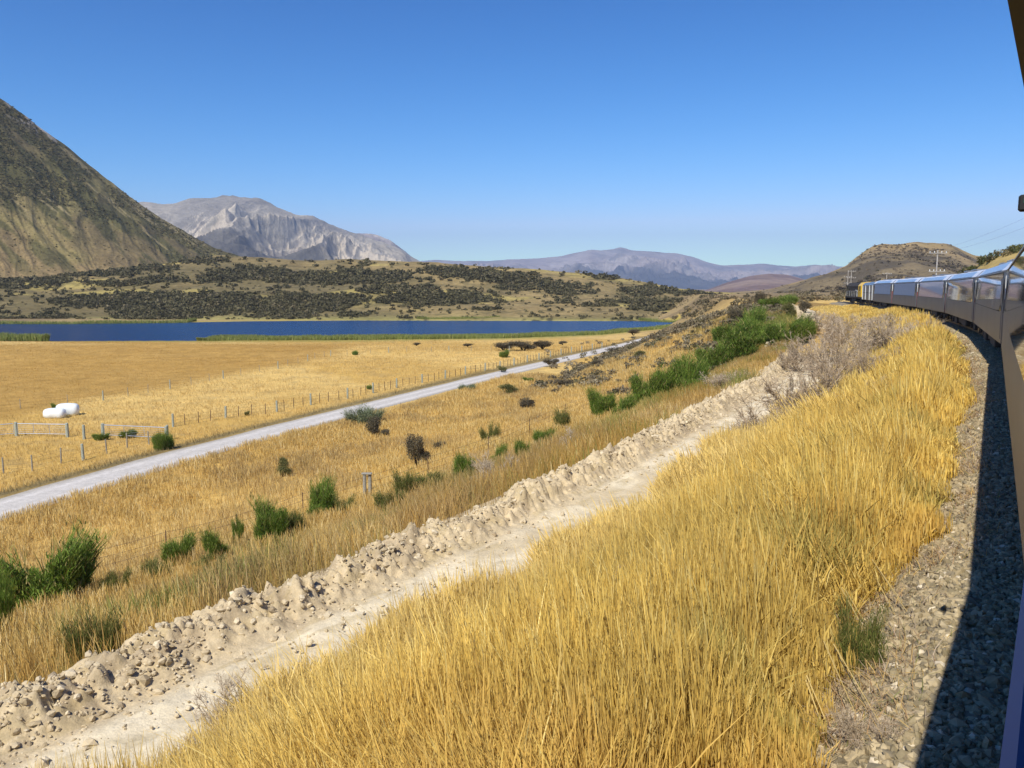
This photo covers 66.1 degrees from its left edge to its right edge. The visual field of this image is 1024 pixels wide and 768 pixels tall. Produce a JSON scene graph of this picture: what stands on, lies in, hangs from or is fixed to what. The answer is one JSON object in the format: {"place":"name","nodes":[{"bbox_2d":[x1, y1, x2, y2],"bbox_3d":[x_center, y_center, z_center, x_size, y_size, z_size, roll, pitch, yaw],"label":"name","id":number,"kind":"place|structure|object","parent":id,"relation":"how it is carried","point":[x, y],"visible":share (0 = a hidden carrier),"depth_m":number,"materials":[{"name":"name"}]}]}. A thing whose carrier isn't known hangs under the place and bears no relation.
{"place":"outdoors","nodes":[
{"label":"outdoors","id":0,"kind":"place"},
{"bbox_2d":[0,99,237,278],"bbox_3d":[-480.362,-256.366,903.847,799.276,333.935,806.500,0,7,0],"label":"steep hill","id":1,"kind":"structure","parent":0,"point":[32,211],"depth_m":756.68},
{"bbox_2d":[0,101,233,275],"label":"steep hill scrub","id":2,"kind":"object","parent":1,"relation":"on","point":[59,177],"visible":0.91,"depth_m":800.59,"materials":[{"name":"green plant"}]},
{"bbox_2d":[138,195,420,261],"bbox_3d":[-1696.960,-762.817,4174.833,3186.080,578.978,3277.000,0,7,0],"label":"rock mountain","id":3,"kind":"structure","parent":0,"point":[247,227],"depth_m":3895.47,"materials":[{"name":"grey stone"}]},
{"bbox_2d":[0,338,633,493],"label":"paddock grass","id":4,"kind":"structure","parent":0,"point":[149,450],"depth_m":102.17,"materials":[{"name":"plant"}]},
{"bbox_2d":[0,337,649,519],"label":"gravel road","id":5,"kind":"structure","parent":0,"point":[19,501],"depth_m":62.75,"materials":[{"name":"grey gravel"}]},
{"bbox_2d":[0,320,671,340],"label":"lake","id":6,"kind":"structure","parent":0,"point":[190,331],"depth_m":273.67,"materials":[{"name":"blue liquid"}]},
{"bbox_2d":[0,316,675,340],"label":"lake reeds","id":7,"kind":"object","parent":6,"relation":"on","point":[5,336],"visible":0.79,"depth_m":222.66,"materials":[{"name":"green plant"}]},
{"bbox_2d":[0,255,743,320],"bbox_3d":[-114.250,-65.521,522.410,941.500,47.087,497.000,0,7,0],"label":"scrub hill","id":8,"kind":"structure","parent":0,"point":[514,313],"depth_m":443.89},
{"bbox_2d":[0,255,720,319],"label":"hillside scrub","id":9,"kind":"object","parent":8,"relation":"on","point":[202,301],"visible":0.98,"depth_m":428.48,"materials":[{"name":"green plant"}]},
{"bbox_2d":[357,233,408,254],"bbox_3d":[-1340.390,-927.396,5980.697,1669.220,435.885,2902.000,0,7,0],"label":"side peak","id":10,"kind":"structure","parent":0,"point":[379,238],"depth_m":5863.28,"materials":[{"name":"stone"}]},
{"bbox_2d":[0,305,832,767],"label":"dirt track","id":11,"kind":"structure","parent":0,"point":[346,595],"depth_m":14.12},
{"bbox_2d":[166,663,265,758],"bbox_3d":[-3.637,4.287,9.893,1.188,1.053,1.843,0,7,-1],"label":"dead bush","id":12,"kind":"object","parent":11,"relation":"on","point":[225,687],"visible":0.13,"depth_m":10.24,"materials":[{"name":"beige plant"}]},
{"bbox_2d":[753,331,864,415],"bbox_3d":[12.762,-0.253,32.843,5.495,3.994,4.788,-4,8,-31],"label":"dead bush","id":13,"kind":"object","parent":11,"relation":"on","point":[804,385],"visible":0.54,"depth_m":32.80,"materials":[{"name":"beige plant"}]},
{"bbox_2d":[0,251,1018,748],"bbox_3d":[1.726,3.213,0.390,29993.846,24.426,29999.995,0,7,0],"label":"ground","id":14,"kind":"structure","parent":0,"point":[82,363],"depth_m":101.62,"materials":[{"name":"yellow plant"}]},
{"bbox_2d":[0,560,21,634],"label":"broom bush","id":15,"kind":"object","parent":14,"relation":"on","point":[6,601],"visible":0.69,"depth_m":21.12,"materials":[{"name":"green plant"}]},
{"bbox_2d":[14,422,68,436],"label":"farm gate","id":16,"kind":"structure","parent":14,"relation":"on","point":[16,429],"depth_m":69.40,"materials":[{"name":"metal"}]},
{"bbox_2d":[43,408,66,418],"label":"silage bale","id":17,"kind":"object","parent":14,"relation":"on","point":[57,413],"visible":0.94,"depth_m":78.87,"materials":[{"name":"white plastic"}]},
{"bbox_2d":[0,515,114,613],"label":"broom bush","id":18,"kind":"object","parent":14,"relation":"on","point":[73,565],"visible":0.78,"depth_m":25.74,"materials":[{"name":"green plant"}]},
{"bbox_2d":[56,403,79,415],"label":"silage bale","id":19,"kind":"object","parent":14,"relation":"on","point":[72,409],"visible":0.76,"depth_m":80.68,"materials":[{"name":"white plastic"}]},
{"bbox_2d":[2,425,168,472],"bbox_3d":[-32.894,5.211,60.469,1.270,1.658,16.437,3,8,25],"label":"corner fence","id":20,"kind":"object","parent":14,"relation":"on","point":[82,452],"visible":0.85,"depth_m":59.72,"materials":[{"name":"grey wood"}]},
{"bbox_2d":[50,594,125,662],"bbox_3d":[-7.188,4.126,13.371,1.186,1.103,0.721,-5,9,-37],"label":"weed clump","id":21,"kind":"object","parent":14,"relation":"on","point":[108,628],"visible":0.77,"depth_m":13.33,"materials":[{"name":"green plant"}]},
{"bbox_2d":[97,564,132,591],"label":"weed clump","id":22,"kind":"object","parent":14,"relation":"on","point":[110,578],"visible":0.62,"depth_m":26.70,"materials":[{"name":"green plant"}]},
{"bbox_2d":[101,423,167,436],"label":"farm gate","id":23,"kind":"structure","parent":14,"relation":"on","point":[164,427],"depth_m":68.30,"materials":[{"name":"metal"}]},
{"bbox_2d":[138,554,175,577],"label":"weed clump","id":24,"kind":"object","parent":14,"relation":"on","point":[155,563],"visible":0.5,"depth_m":28.51,"materials":[{"name":"green plant"}]},
{"bbox_2d":[149,429,176,450],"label":"broom bush","id":25,"kind":"object","parent":14,"relation":"on","point":[163,441],"visible":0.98,"depth_m":61.73,"materials":[{"name":"green plant"}]},
{"bbox_2d":[159,526,201,565],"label":"broom bush","id":26,"kind":"object","parent":14,"relation":"on","point":[170,550],"visible":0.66,"depth_m":30.76,"materials":[{"name":"green plant"}]},
{"bbox_2d":[191,551,226,570],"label":"weed clump","id":27,"kind":"object","parent":14,"relation":"on","point":[206,558],"visible":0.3,"depth_m":27.97,"materials":[{"name":"green plant"}]},
{"bbox_2d":[198,526,229,559],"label":"broom bush","id":28,"kind":"object","parent":14,"relation":"on","point":[211,542],"visible":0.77,"depth_m":29.56,"materials":[{"name":"green plant"}]},
{"bbox_2d":[231,512,243,542],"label":"broom bush","id":29,"kind":"object","parent":14,"relation":"on","point":[238,528],"visible":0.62,"depth_m":34.95,"materials":[{"name":"green plant"}]},
{"bbox_2d":[0,346,509,408],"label":"paddock fence","id":30,"kind":"object","parent":14,"relation":"on","point":[102,395],"visible":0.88,"depth_m":114.86,"materials":[{"name":"grey wood"}]},
{"bbox_2d":[245,491,291,544],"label":"broom bush","id":31,"kind":"object","parent":14,"relation":"on","point":[268,521],"visible":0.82,"depth_m":31.94,"materials":[{"name":"green plant"}]},
{"bbox_2d":[275,456,291,476],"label":"olive shrub","id":32,"kind":"object","parent":14,"relation":"on","point":[285,469],"visible":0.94,"depth_m":53.82,"materials":[{"name":"green plant"}]},
{"bbox_2d":[275,504,307,533],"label":"weed clump","id":33,"kind":"object","parent":14,"relation":"on","point":[293,517],"visible":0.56,"depth_m":32.97,"materials":[{"name":"green plant"}]},
{"bbox_2d":[303,472,339,519],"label":"broom bush","id":34,"kind":"object","parent":14,"relation":"on","point":[322,495],"visible":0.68,"depth_m":36.88,"materials":[{"name":"green plant"}]},
{"bbox_2d":[332,493,357,513],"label":"weed clump","id":35,"kind":"object","parent":14,"relation":"on","point":[338,502],"visible":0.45,"depth_m":36.51,"materials":[{"name":"green plant"}]},
{"bbox_2d":[338,402,385,423],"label":"pale bush","id":36,"kind":"object","parent":14,"relation":"on","point":[364,415],"visible":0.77,"depth_m":75.12,"materials":[{"name":"green plant"}]},
{"bbox_2d":[364,416,381,434],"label":"dark shrub","id":37,"kind":"object","parent":14,"relation":"on","point":[374,425],"visible":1,"depth_m":69.09,"materials":[{"name":"brown plant"}]},
{"bbox_2d":[25,338,721,577],"bbox_3d":[1.603,1.568,61.108,7.367,6.182,82.516,4,8,30],"label":"slope fence","id":38,"kind":"object","parent":14,"relation":"on","point":[369,474],"visible":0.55,"depth_m":41.42,"materials":[{"name":"wood"}]},
{"bbox_2d":[171,343,606,426],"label":"roadside fence","id":39,"kind":"object","parent":14,"relation":"on","point":[373,385],"visible":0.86,"depth_m":100.95,"materials":[{"name":"grey wood"}]},
{"bbox_2d":[372,484,406,511],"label":"weed clump","id":40,"kind":"object","parent":14,"relation":"on","point":[380,499],"visible":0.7,"depth_m":33.13,"materials":[{"name":"green plant"}]},
{"bbox_2d":[0,309,798,687],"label":"slope grass","id":41,"kind":"structure","parent":14,"relation":"on","point":[252,563],"depth_m":41.49,"materials":[{"name":"plant"}]},
{"bbox_2d":[0,352,806,767],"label":"dirt clods","id":42,"kind":"object","parent":14,"relation":"on","point":[58,692],"visible":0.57,"depth_m":12.74,"materials":[{"name":"beige soil"}]},
{"bbox_2d":[390,464,416,495],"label":"weed clump","id":43,"kind":"object","parent":14,"relation":"on","point":[400,483],"visible":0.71,"depth_m":36.59,"materials":[{"name":"green plant"}]},
{"bbox_2d":[404,430,425,465],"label":"dark shrub","id":44,"kind":"object","parent":14,"relation":"on","point":[411,444],"visible":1,"depth_m":49.24,"materials":[{"name":"brown plant"}]},
{"bbox_2d":[413,468,446,487],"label":"weed clump","id":45,"kind":"object","parent":14,"relation":"on","point":[437,474],"visible":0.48,"depth_m":37.02,"materials":[{"name":"green plant"}]},
{"bbox_2d":[450,447,476,479],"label":"broom bush","id":46,"kind":"object","parent":14,"relation":"on","point":[461,461],"visible":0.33,"depth_m":37.24,"materials":[{"name":"green plant"}]},
{"bbox_2d":[477,421,501,441],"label":"weed clump","id":47,"kind":"object","parent":14,"relation":"on","point":[482,434],"visible":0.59,"depth_m":56.60,"materials":[{"name":"green plant"}]},
{"bbox_2d":[3,304,977,767],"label":"tall golden grass","id":48,"kind":"structure","parent":14,"relation":"on","point":[679,616],"depth_m":7.34,"materials":[{"name":"plant"}]},
{"bbox_2d":[470,449,520,480],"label":"dead bush","id":49,"kind":"object","parent":14,"relation":"on","point":[485,464],"visible":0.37,"depth_m":31.54,"materials":[{"name":"plant"}]},
{"bbox_2d":[506,340,536,350],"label":"dark shrub","id":50,"kind":"object","parent":14,"relation":"on","point":[524,346],"visible":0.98,"depth_m":163.62,"materials":[{"name":"brown plant"}]},
{"bbox_2d":[512,439,530,454],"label":"broom bush","id":51,"kind":"object","parent":14,"relation":"on","point":[518,444],"visible":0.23,"depth_m":38.90,"materials":[{"name":"green plant"}]},
{"bbox_2d":[532,425,557,444],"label":"broom bush","id":52,"kind":"object","parent":14,"relation":"on","point":[537,434],"visible":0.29,"depth_m":44.05,"materials":[{"name":"green plant"}]},
{"bbox_2d":[552,406,571,427],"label":"weed clump","id":53,"kind":"object","parent":14,"relation":"on","point":[564,418],"visible":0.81,"depth_m":53.81,"materials":[{"name":"green plant"}]},
{"bbox_2d":[579,382,618,416],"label":"broom bush","id":54,"kind":"object","parent":14,"relation":"on","point":[599,403],"visible":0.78,"depth_m":56.45,"materials":[{"name":"green plant"}]},
{"bbox_2d":[611,392,640,413],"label":"broom bush","id":55,"kind":"object","parent":14,"relation":"on","point":[629,401],"visible":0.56,"depth_m":54.20,"materials":[{"name":"green plant"}]},
{"bbox_2d":[545,336,717,368],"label":"slope scrub","id":56,"kind":"object","parent":14,"relation":"on","point":[615,355],"visible":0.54,"depth_m":107.21,"materials":[{"name":"green plant"}]},
{"bbox_2d":[628,358,677,403],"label":"broom bush","id":57,"kind":"object","parent":14,"relation":"on","point":[639,387],"visible":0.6,"depth_m":57.21,"materials":[{"name":"green plant"}]},
{"bbox_2d":[530,302,784,394],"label":"spur scrub","id":58,"kind":"object","parent":14,"relation":"on","point":[660,334],"visible":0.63,"depth_m":108.32,"materials":[{"name":"brown plant"}]},
{"bbox_2d":[666,348,714,391],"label":"broom bush","id":59,"kind":"object","parent":14,"relation":"on","point":[687,371],"visible":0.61,"depth_m":57.50,"materials":[{"name":"green plant"}]},
{"bbox_2d":[693,338,736,369],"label":"broom bush","id":60,"kind":"object","parent":14,"relation":"on","point":[715,357],"visible":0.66,"depth_m":85.19,"materials":[{"name":"green plant"}]},
{"bbox_2d":[709,322,736,341],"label":"broom bush","id":61,"kind":"object","parent":14,"relation":"on","point":[717,332],"visible":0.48,"depth_m":95.01,"materials":[{"name":"green plant"}]},
{"bbox_2d":[700,369,751,387],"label":"dead bush","id":62,"kind":"object","parent":14,"relation":"on","point":[720,380],"visible":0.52,"depth_m":49.17,"materials":[{"name":"plant"}]},
{"bbox_2d":[720,320,763,357],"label":"broom bush","id":63,"kind":"object","parent":14,"relation":"on","point":[746,345],"visible":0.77,"depth_m":84.68,"materials":[{"name":"green plant"}]},
{"bbox_2d":[726,314,781,345],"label":"broom bush","id":64,"kind":"object","parent":14,"relation":"on","point":[756,327],"visible":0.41,"depth_m":89.47,"materials":[{"name":"green plant"}]},
{"bbox_2d":[739,304,768,324],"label":"broom bush","id":65,"kind":"object","parent":14,"relation":"on","point":[757,313],"visible":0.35,"depth_m":98.11,"materials":[{"name":"green plant"}]},
{"bbox_2d":[717,390,792,430],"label":"dead bush","id":66,"kind":"object","parent":14,"relation":"on","point":[753,417],"visible":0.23,"depth_m":28.83,"materials":[{"name":"plant"}]},
{"bbox_2d":[670,290,846,318],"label":"flats scrub","id":67,"kind":"object","parent":14,"relation":"on","point":[705,301],"visible":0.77,"depth_m":263.38,"materials":[{"name":"green plant"}]},
{"bbox_2d":[756,296,784,306],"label":"broom bush","id":68,"kind":"object","parent":14,"relation":"on","point":[772,301],"visible":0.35,"depth_m":125.45,"materials":[{"name":"green plant"}]},
{"bbox_2d":[778,293,798,304],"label":"broom bush","id":69,"kind":"object","parent":14,"relation":"on","point":[791,299],"visible":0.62,"depth_m":147.41,"materials":[{"name":"green plant"}]},
{"bbox_2d":[761,312,817,343],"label":"broom bush","id":70,"kind":"object","parent":14,"relation":"on","point":[774,332],"visible":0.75,"depth_m":84.82,"materials":[{"name":"green plant"}]},
{"bbox_2d":[664,477,917,764],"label":"matted grass","id":71,"kind":"structure","parent":14,"relation":"on","point":[852,591],"depth_m":7.81,"materials":[{"name":"plant"}]},
{"bbox_2d":[775,335,817,372],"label":"dead bush","id":72,"kind":"object","parent":14,"relation":"on","point":[783,363],"visible":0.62,"depth_m":56.13,"materials":[{"name":"plant"}]},
{"bbox_2d":[790,312,817,336],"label":"broom bush","id":73,"kind":"object","parent":14,"relation":"on","point":[814,330],"visible":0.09,"depth_m":87.38,"materials":[{"name":"green plant"}]},
{"bbox_2d":[794,309,843,332],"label":"dead bush","id":74,"kind":"object","parent":14,"relation":"on","point":[818,327],"visible":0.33,"depth_m":88.99,"materials":[{"name":"plant"}]},
{"bbox_2d":[796,331,868,374],"bbox_3d":[21.472,-1.990,53.071,4.190,3.175,6.499,1,7,7],"label":"dead bush","id":75,"kind":"object","parent":14,"relation":"on","point":[822,350],"visible":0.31,"depth_m":53.96,"materials":[{"name":"beige plant"}]},
{"bbox_2d":[814,312,864,348],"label":"dead bush","id":76,"kind":"object","parent":14,"relation":"on","point":[828,331],"visible":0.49,"depth_m":77.47,"materials":[{"name":"plant"}]},
{"bbox_2d":[796,319,883,385],"bbox_3d":[16.466,-1.256,38.270,4.353,3.828,4.996,0,7,1],"label":"dead bush","id":77,"kind":"object","parent":14,"relation":"on","point":[826,350],"visible":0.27,"depth_m":38.53,"materials":[{"name":"beige plant"}]},
{"bbox_2d":[832,587,895,673],"bbox_3d":[3.018,2.133,6.795,0.569,0.758,0.698,2,7,14],"label":"weed clump","id":78,"kind":"object","parent":14,"relation":"on","point":[873,635],"visible":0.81,"depth_m":6.74,"materials":[{"name":"green plant"}]},
{"bbox_2d":[841,343,901,376],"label":"dead bush","id":79,"kind":"object","parent":14,"relation":"on","point":[863,361],"visible":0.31,"depth_m":36.04,"materials":[{"name":"plant"}]},
{"bbox_2d":[824,313,922,352],"bbox_3d":[26.187,-3.566,57.317,5.254,3.450,8.149,-2,7,-19],"label":"dead bush","id":80,"kind":"object","parent":14,"relation":"on","point":[862,337],"visible":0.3,"depth_m":56.63,"materials":[{"name":"plant"}]},
{"bbox_2d":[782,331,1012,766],"bbox_3d":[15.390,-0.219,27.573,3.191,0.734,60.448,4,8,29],"label":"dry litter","id":81,"kind":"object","parent":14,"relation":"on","point":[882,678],"visible":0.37,"depth_m":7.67,"materials":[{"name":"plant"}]},
{"bbox_2d":[861,313,947,347],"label":"dead bush","id":82,"kind":"object","parent":14,"relation":"on","point":[887,333],"visible":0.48,"depth_m":50.81,"materials":[{"name":"brown plant"}]},
{"bbox_2d":[811,302,1023,767],"bbox_3d":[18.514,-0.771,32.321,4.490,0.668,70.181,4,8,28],"label":"ballast stones","id":83,"kind":"object","parent":14,"relation":"on","point":[972,726],"visible":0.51,"depth_m":6.90,"materials":[{"name":"grey gravel"}]},
{"bbox_2d":[805,559,906,734],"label":"fallen stalks","id":84,"kind":"object","parent":83,"relation":"on","point":[842,658],"visible":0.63,"depth_m":6.25,"materials":[{"name":"plant"}]},
{"bbox_2d":[822,700,922,748],"bbox_3d":[2.487,2.365,5.373,0.560,0.324,0.487,-2,7,-17],"label":"dead bush","id":85,"kind":"object","parent":83,"relation":"on","point":[854,724],"visible":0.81,"depth_m":5.43,"materials":[{"name":"brown plant"}]},
{"bbox_2d":[836,301,1001,358],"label":"railway track","id":86,"kind":"structure","parent":83,"relation":"on","point":[940,318],"depth_m":71.08,"materials":[{"name":"metal"}]},
{"bbox_2d":[845,282,866,303],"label":"locomotive","id":87,"kind":"object","parent":86,"relation":"on","point":[854,293],"visible":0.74,"depth_m":139.87,"materials":[{"name":"grey paint"}]},
{"bbox_2d":[862,282,877,305],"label":"generator van","id":88,"kind":"object","parent":86,"relation":"on","point":[867,291],"visible":0.49,"depth_m":125.70,"materials":[{"name":"silver metal"}]},
{"bbox_2d":[873,279,898,307],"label":"passenger carriage","id":89,"kind":"object","parent":86,"relation":"on","point":[882,292],"visible":0.62,"depth_m":109.46,"materials":[{"name":"paint"}]},
{"bbox_2d":[892,277,925,312],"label":"passenger carriage","id":90,"kind":"object","parent":86,"relation":"on","point":[904,292],"visible":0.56,"depth_m":89.94,"materials":[{"name":"paint"}]},
{"bbox_2d":[917,274,955,320],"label":"passenger carriage","id":91,"kind":"object","parent":86,"relation":"on","point":[931,295],"visible":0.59,"depth_m":70.78,"materials":[{"name":"paint"}]},
{"bbox_2d":[945,269,985,332],"bbox_3d":[32.066,-5.810,53.914,2.773,4.030,20.344,2,7,24],"label":"passenger carriage","id":92,"kind":"object","parent":86,"relation":"on","point":[960,298],"visible":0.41,"depth_m":52.07,"materials":[{"name":"paint"}]},
{"bbox_2d":[973,259,1013,349],"bbox_3d":[23.090,-3.595,35.766,2.773,4.030,20.332,3,7,28],"label":"passenger carriage","id":93,"kind":"object","parent":86,"relation":"on","point":[988,302],"visible":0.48,"depth_m":33.60,"materials":[{"name":"paint"}]},
{"bbox_2d":[990,274,997,308],"bbox_3d":[19.643,-3.756,32.038,0.081,1.371,2.420,4,8,28],"label":"side window","id":94,"kind":"structure","parent":93,"relation":"in","point":[995,280],"depth_m":32.00,"materials":[{"name":"grey glass"}]},
{"bbox_2d":[994,273,1003,310],"bbox_3d":[18.510,-3.495,29.903,0.081,1.371,2.420,4,8,28],"label":"side window","id":95,"kind":"structure","parent":93,"relation":"in","point":[1000,276],"depth_m":29.95,"materials":[{"name":"grey glass"}]},
{"bbox_2d":[999,0,1023,767],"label":"viewing carriage","id":96,"kind":"object","parent":86,"relation":"on","point":[1012,753],"visible":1,"depth_m":0.81,"materials":[{"name":"paint"}]},
{"bbox_2d":[1001,245,1023,560],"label":"passenger carriage","id":97,"kind":"object","parent":86,"relation":"on","point":[1012,341],"visible":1,"depth_m":10.41,"materials":[{"name":"paint"}]},
{"bbox_2d":[1007,260,1017,330],"bbox_3d":[10.125,-1.787,15.909,0.081,1.371,3.231,4,8,31],"label":"side window","id":98,"kind":"structure","parent":97,"relation":"in","point":[1015,264],"depth_m":15.75,"materials":[{"name":"grey glass"}]},
{"bbox_2d":[1009,253,1022,342],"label":"side window","id":99,"kind":"structure","parent":97,"relation":"in","point":[1018,274],"depth_m":12.95,"materials":[{"name":"grey glass"}]},
{"bbox_2d":[1012,252,1023,360],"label":"side window","id":100,"kind":"structure","parent":97,"relation":"in","point":[1020,303],"depth_m":10.45,"materials":[{"name":"grey glass"}]},
{"bbox_2d":[1018,312,1023,379],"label":"side window","id":101,"kind":"structure","parent":97,"relation":"in","point":[1021,347],"depth_m":8.39,"materials":[{"name":"grey glass"}]},
{"bbox_2d":[957,244,1023,273],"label":"bank scrub","id":102,"kind":"object","parent":14,"relation":"on","point":[1008,250],"visible":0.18,"depth_m":113.02,"materials":[{"name":"green plant"}]},
{"bbox_2d":[0,0,1023,266],"label":"sky","id":103,"kind":"structure","parent":0,"point":[795,133],"materials":[{"name":"blue"}]},
{"bbox_2d":[421,247,840,288],"bbox_3d":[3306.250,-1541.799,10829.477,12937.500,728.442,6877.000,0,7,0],"label":"mountain range","id":104,"kind":"structure","parent":0,"point":[679,271],"depth_m":9292.87,"materials":[{"name":"grey stone"}]},
{"bbox_2d":[704,274,803,291],"bbox_3d":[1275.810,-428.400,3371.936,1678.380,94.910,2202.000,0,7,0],"label":"hill","id":105,"kind":"structure","parent":0,"point":[760,282],"depth_m":2859.07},
{"bbox_2d":[732,242,979,292],"bbox_3d":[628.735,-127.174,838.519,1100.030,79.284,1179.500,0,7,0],"label":"brown hill","id":106,"kind":"structure","parent":0,"point":[908,266],"depth_m":726.32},
{"bbox_2d":[763,243,974,292],"bbox_3d":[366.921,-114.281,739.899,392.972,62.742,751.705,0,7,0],"label":"brown hill scrub","id":107,"kind":"object","parent":106,"relation":"on","point":[869,279],"visible":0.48,"depth_m":717.72,"materials":[{"name":"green plant"}]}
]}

